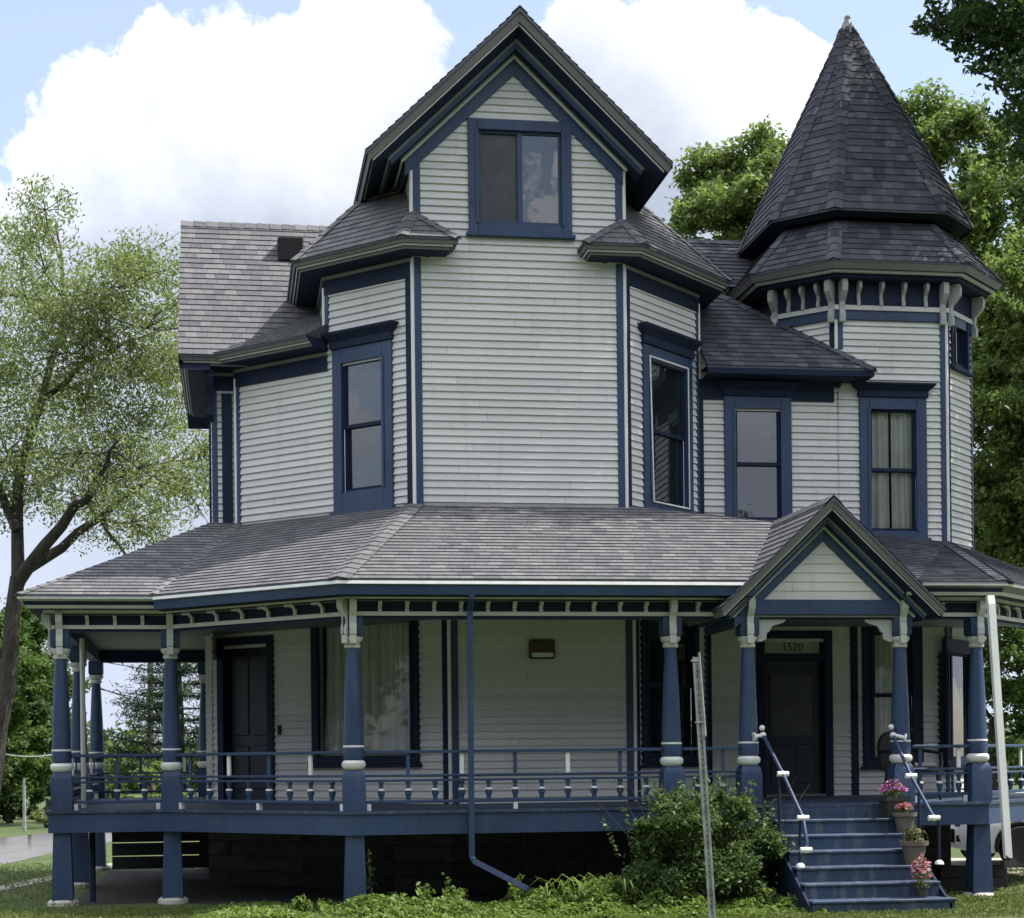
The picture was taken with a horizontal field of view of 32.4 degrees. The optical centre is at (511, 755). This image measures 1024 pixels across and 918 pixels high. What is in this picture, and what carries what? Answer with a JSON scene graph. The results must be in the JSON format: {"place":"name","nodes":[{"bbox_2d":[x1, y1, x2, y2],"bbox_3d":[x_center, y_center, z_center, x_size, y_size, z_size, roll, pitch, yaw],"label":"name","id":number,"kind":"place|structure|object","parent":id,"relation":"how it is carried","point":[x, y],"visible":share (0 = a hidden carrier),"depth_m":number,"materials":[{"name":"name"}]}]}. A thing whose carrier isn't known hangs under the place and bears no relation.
{"place":"outdoors","nodes":[
{"label":"outdoors","id":0,"kind":"place"},
{"bbox_2d":[6,742,89,756],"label":"overhead wire","id":1,"kind":"object","parent":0,"point":[33,756],"visible":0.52,"depth_m":46.91,"materials":[{"name":"metal"}]},
{"bbox_2d":[0,832,111,864],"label":"street","id":2,"kind":"structure","parent":0,"point":[17,848],"depth_m":39.20,"materials":[{"name":"grey asphalt"}]},
{"bbox_2d":[0,863,111,889],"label":"sidewalk","id":3,"kind":"structure","parent":0,"point":[39,881],"depth_m":27.51,"materials":[{"name":"concrete"}]},
{"bbox_2d":[68,679,188,707],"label":"overhead wire","id":4,"kind":"object","parent":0,"point":[118,693],"visible":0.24,"depth_m":64.85,"materials":[{"name":"black plastic"}]},
{"bbox_2d":[0,768,1023,917],"bbox_3d":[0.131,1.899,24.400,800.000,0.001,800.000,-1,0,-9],"label":"ground","id":5,"kind":"structure","parent":0,"point":[15,828],"depth_m":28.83,"materials":[{"name":"green plant"}]},
{"bbox_2d":[0,786,47,823],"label":"shrub","id":6,"kind":"object","parent":5,"relation":"on","point":[11,808],"visible":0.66,"depth_m":53.90,"materials":[{"name":"green plant"}]},
{"bbox_2d":[23,778,25,830],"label":"utility pole","id":7,"kind":"object","parent":5,"relation":"on","point":[24,805],"visible":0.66,"depth_m":47.96,"materials":[{"name":"wood"}]},
{"bbox_2d":[0,639,54,800],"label":"broadleaf tree","id":8,"kind":"object","parent":5,"relation":"on","point":[35,772],"visible":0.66,"depth_m":51.64,"materials":[{"name":"green plant"}]},
{"bbox_2d":[29,797,50,827],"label":"shrub","id":9,"kind":"object","parent":5,"relation":"on","point":[39,815],"visible":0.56,"depth_m":49.82,"materials":[{"name":"green plant"}]},
{"bbox_2d":[14,678,71,818],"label":"broadleaf tree","id":10,"kind":"object","parent":5,"relation":"on","point":[41,709],"visible":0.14,"depth_m":57.51,"materials":[{"name":"green plant"}]},
{"bbox_2d":[0,597,91,809],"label":"broadleaf tree","id":11,"kind":"object","parent":5,"relation":"on","point":[34,634],"visible":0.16,"depth_m":65.33,"materials":[{"name":"green plant"}]},
{"bbox_2d":[0,172,209,794],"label":"shade tree","id":12,"kind":"object","parent":5,"relation":"on","point":[61,388],"visible":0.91,"depth_m":41.43,"materials":[{"name":"green plant"}]},
{"bbox_2d":[106,779,139,797],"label":"shrub","id":13,"kind":"object","parent":5,"relation":"on","point":[110,787],"visible":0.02,"depth_m":51.99,"materials":[{"name":"green plant"}]},
{"bbox_2d":[86,663,200,789],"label":"pine tree","id":14,"kind":"object","parent":5,"relation":"on","point":[184,669],"visible":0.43,"depth_m":54.53,"materials":[{"name":"green plant"}]},
{"bbox_2d":[147,663,154,789],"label":"utility pole","id":15,"kind":"object","parent":5,"relation":"on","point":[151,785],"depth_m":69.91,"materials":[{"name":"brown wood"}]},
{"bbox_2d":[70,722,188,741],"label":"overhead wire","id":16,"kind":"object","parent":15,"relation":"attached to","point":[130,735],"visible":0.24,"depth_m":67.08,"materials":[{"name":"black plastic"}]},
{"bbox_2d":[67,675,196,716],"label":"overhead wire","id":17,"kind":"object","parent":15,"relation":"attached to","point":[117,694],"visible":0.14,"depth_m":66.22,"materials":[{"name":"black plastic"}]},
{"bbox_2d":[132,761,189,796],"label":"shrub","id":18,"kind":"object","parent":5,"relation":"on","point":[156,765],"visible":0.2,"depth_m":46.26,"materials":[{"name":"green plant"}]},
{"bbox_2d":[289,894,312,911],"bbox_3d":[-2.506,1.782,20.959,0.292,0.300,0.210,-1,0,-9],"label":"weed","id":19,"kind":"object","parent":5,"relation":"on","point":[302,905],"visible":0.84,"depth_m":20.93,"materials":[{"name":"green plant"}]},
{"bbox_2d":[365,849,376,897],"bbox_3d":[-1.732,1.533,21.379,0.160,0.805,0.156,-1,0,35],"label":"weed","id":20,"kind":"object","parent":5,"relation":"on","point":[369,859],"visible":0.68,"depth_m":21.37,"materials":[{"name":"green plant"}]},
{"bbox_2d":[412,881,435,905],"bbox_3d":[-1.075,1.715,21.221,0.290,0.399,0.228,-1,0,-26],"label":"weed","id":21,"kind":"object","parent":5,"relation":"on","point":[421,894],"visible":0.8,"depth_m":21.20,"materials":[{"name":"green plant"}]},
{"bbox_2d":[441,872,468,900],"bbox_3d":[-0.686,1.654,21.273,0.351,0.512,0.224,-1,0,-3],"label":"weed","id":22,"kind":"object","parent":5,"relation":"on","point":[462,893],"visible":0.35,"depth_m":21.24,"materials":[{"name":"green plant"}]},
{"bbox_2d":[193,873,827,917],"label":"ground cover","id":23,"kind":"object","parent":5,"relation":"on","point":[533,903],"visible":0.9,"depth_m":20.59,"materials":[{"name":"green plant"}]},
{"bbox_2d":[508,873,524,902],"bbox_3d":[0.053,1.662,21.372,0.215,0.477,0.290,-1,0,-9],"label":"weed","id":24,"kind":"object","parent":5,"relation":"on","point":[513,892],"visible":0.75,"depth_m":21.37,"materials":[{"name":"green plant"}]},
{"bbox_2d":[13,5,1023,915],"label":"house","id":25,"kind":"structure","parent":5,"relation":"on","point":[471,569],"depth_m":24.54,"materials":[{"name":"blue paint"}]},
{"bbox_2d":[216,635,275,799],"bbox_3d":[-3.897,-0.527,26.672,1.172,2.540,0.460,-1,0,36],"label":"door","id":26,"kind":"structure","parent":25,"relation":"in","point":[245,676],"depth_m":26.64,"materials":[{"name":"blue paint"}]},
{"bbox_2d":[320,320,398,514],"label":"window","id":27,"kind":"structure","parent":25,"relation":"in","point":[362,393],"depth_m":24.72,"materials":[{"name":"blue paint"}]},
{"bbox_2d":[307,621,422,767],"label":"window","id":28,"kind":"structure","parent":25,"relation":"in","point":[389,659],"depth_m":25.20,"materials":[{"name":"glass"}]},
{"bbox_2d":[466,117,575,240],"bbox_3d":[0.073,-7.992,24.635,1.529,1.632,0.652,-1,0,-9],"label":"window","id":29,"kind":"structure","parent":25,"relation":"in","point":[520,171],"depth_m":24.42,"materials":[{"name":"blue glass"}]},
{"bbox_2d":[637,321,703,512],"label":"window","id":30,"kind":"structure","parent":25,"relation":"in","point":[668,481],"depth_m":25.58,"materials":[{"name":"blue paint"}]},
{"bbox_2d":[640,620,704,767],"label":"window","id":31,"kind":"structure","parent":25,"relation":"in","point":[652,650],"depth_m":25.27,"materials":[{"name":"glass"}]},
{"bbox_2d":[717,380,800,520],"bbox_3d":[3.659,-4.492,26.619,1.282,2.205,0.730,-1,0,-9],"label":"window","id":32,"kind":"structure","parent":25,"relation":"in","point":[757,444],"depth_m":26.44,"materials":[{"name":"blue paint"}]},
{"bbox_2d":[755,631,833,796],"bbox_3d":[4.227,-0.617,26.687,1.190,2.540,0.460,-1,0,-9],"label":"door","id":33,"kind":"structure","parent":25,"relation":"in","point":[794,680],"depth_m":26.58,"materials":[{"name":"blue paint"}]},
{"bbox_2d":[861,627,923,769],"bbox_3d":[5.745,-0.917,26.983,1.036,2.240,0.652,-1,0,-9],"label":"window","id":34,"kind":"structure","parent":25,"relation":"in","point":[877,653],"depth_m":26.77,"materials":[{"name":"glass"}]},
{"bbox_2d":[877,779,909,817],"bbox_3d":[4.806,0.531,22.161,0.389,0.489,0.380,-1,0,-9],"label":"flower pot","id":35,"kind":"object","parent":25,"relation":"on","point":[889,803],"visible":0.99,"depth_m":22.06,"materials":[{"name":"green ceramic"}]},
{"bbox_2d":[851,381,936,539],"bbox_3d":[5.759,-4.456,26.952,1.309,2.382,0.730,-1,0,-9],"label":"window","id":36,"kind":"structure","parent":25,"relation":"in","point":[893,501],"depth_m":26.80,"materials":[{"name":"blue paint"}]},
{"bbox_2d":[892,802,916,832],"bbox_3d":[4.885,0.761,21.895,0.313,0.384,0.313,-1,0,-9],"label":"flower pot","id":37,"kind":"object","parent":25,"relation":"on","point":[903,817],"visible":0.98,"depth_m":21.81,"materials":[{"name":"grey ceramic"}]},
{"bbox_2d":[877,731,942,799],"bbox_3d":[5.333,0.128,23.649,0.670,0.932,0.665,-1,0,-38],"label":"patio chair","id":38,"kind":"object","parent":25,"relation":"on","point":[884,753],"visible":0.42,"depth_m":23.66,"materials":[{"name":"black plastic"}]},
{"bbox_2d":[899,825,928,864],"bbox_3d":[4.870,1.071,21.325,0.356,0.479,0.356,-1,0,-9],"label":"flower pot","id":39,"kind":"object","parent":25,"relation":"on","point":[913,848],"visible":1,"depth_m":21.23,"materials":[{"name":"ceramic"}]},
{"bbox_2d":[910,853,932,897],"bbox_3d":[4.832,1.406,20.754,0.269,0.525,0.260,-1,0,-37],"label":"flower pot","id":40,"kind":"object","parent":25,"relation":"on","point":[921,891],"visible":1,"depth_m":20.70,"materials":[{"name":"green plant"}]},
{"bbox_2d":[937,638,969,767],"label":"window","id":41,"kind":"structure","parent":25,"relation":"in","point":[960,649],"depth_m":27.10,"materials":[{"name":"grey glass"}]},
{"bbox_2d":[950,308,973,376],"bbox_3d":[6.773,-6.414,27.427,0.780,0.960,0.728,-1,0,-54],"label":"window","id":42,"kind":"structure","parent":25,"relation":"in","point":[960,340],"depth_m":27.39,"materials":[{"name":"blue paint"}]},
{"bbox_2d":[42,711,1023,793],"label":"distant trees","id":43,"kind":"object","parent":5,"relation":"on","point":[109,768],"visible":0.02,"depth_m":99.88,"materials":[{"name":"green plant"}]},
{"bbox_2d":[533,872,702,903],"bbox_3d":[1.381,1.651,21.192,2.457,0.467,1.375,-1,0,-20],"label":"day lily","id":44,"kind":"object","parent":5,"relation":"on","point":[579,889],"visible":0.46,"depth_m":21.05,"materials":[{"name":"green plant"}]},
{"bbox_2d":[588,773,809,905],"bbox_3d":[2.403,1.037,21.323,2.847,1.708,1.679,-1,0,-22],"label":"shrub","id":45,"kind":"object","parent":5,"relation":"on","point":[657,845],"visible":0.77,"depth_m":21.02,"materials":[{"name":"green plant"}]},
{"bbox_2d":[691,652,715,917],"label":"sign post","id":46,"kind":"object","parent":5,"relation":"on","point":[700,711],"visible":1,"depth_m":18.97,"materials":[{"name":"metal"}]},
{"bbox_2d":[662,114,789,293],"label":"maple tree","id":47,"kind":"object","parent":5,"relation":"on","point":[724,193],"visible":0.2,"depth_m":45.68,"materials":[{"name":"green plant"}]},
{"bbox_2d":[896,77,1023,450],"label":"maple tree","id":48,"kind":"object","parent":5,"relation":"on","point":[978,192],"visible":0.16,"depth_m":43.21,"materials":[{"name":"green plant"}]},
{"bbox_2d":[909,0,1023,205],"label":"broadleaf tree","id":49,"kind":"object","parent":5,"relation":"on","point":[1000,23],"visible":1,"depth_m":26.28,"materials":[{"name":"green plant"}]},
{"bbox_2d":[972,227,1023,567],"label":"broadleaf tree","id":50,"kind":"object","parent":5,"relation":"on","point":[996,501],"visible":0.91,"depth_m":36.65,"materials":[{"name":"green plant"}]},
{"bbox_2d":[974,441,1023,790],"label":"broadleaf tree","id":51,"kind":"object","parent":5,"relation":"on","point":[1009,646],"visible":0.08,"depth_m":40.77,"materials":[{"name":"green plant"}]},
{"bbox_2d":[997,627,1021,710],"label":"broadleaf tree","id":52,"kind":"object","parent":5,"relation":"on","point":[1002,630],"depth_m":48.40,"materials":[{"name":"green plant"}]},
{"bbox_2d":[0,0,1023,759],"label":"sky","id":53,"kind":"structure","parent":0,"point":[163,113],"materials":[{"name":"white"}]},
{"bbox_2d":[77,865,1022,907],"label":"bare ground","id":54,"kind":"structure","parent":0,"point":[118,887],"depth_m":25.05,"materials":[{"name":"soil"}]},
{"bbox_2d":[930,865,1006,888],"bbox_3d":[6.215,1.647,23.988,0.953,0.290,0.400,-1,0,-9],"label":"planter box","id":55,"kind":"object","parent":54,"relation":"on","point":[947,877],"visible":0.66,"depth_m":23.77,"materials":[{"name":"black wood"}]},
{"bbox_2d":[951,858,1023,884],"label":"driveway","id":56,"kind":"structure","parent":0,"point":[962,861],"depth_m":29.84,"materials":[{"name":"concrete"}]},
{"bbox_2d":[951,787,1023,866],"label":"parked car","id":57,"kind":"object","parent":56,"relation":"on","point":[958,836],"visible":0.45,"depth_m":28.54,"materials":[{"name":"white paint"}]}
]}

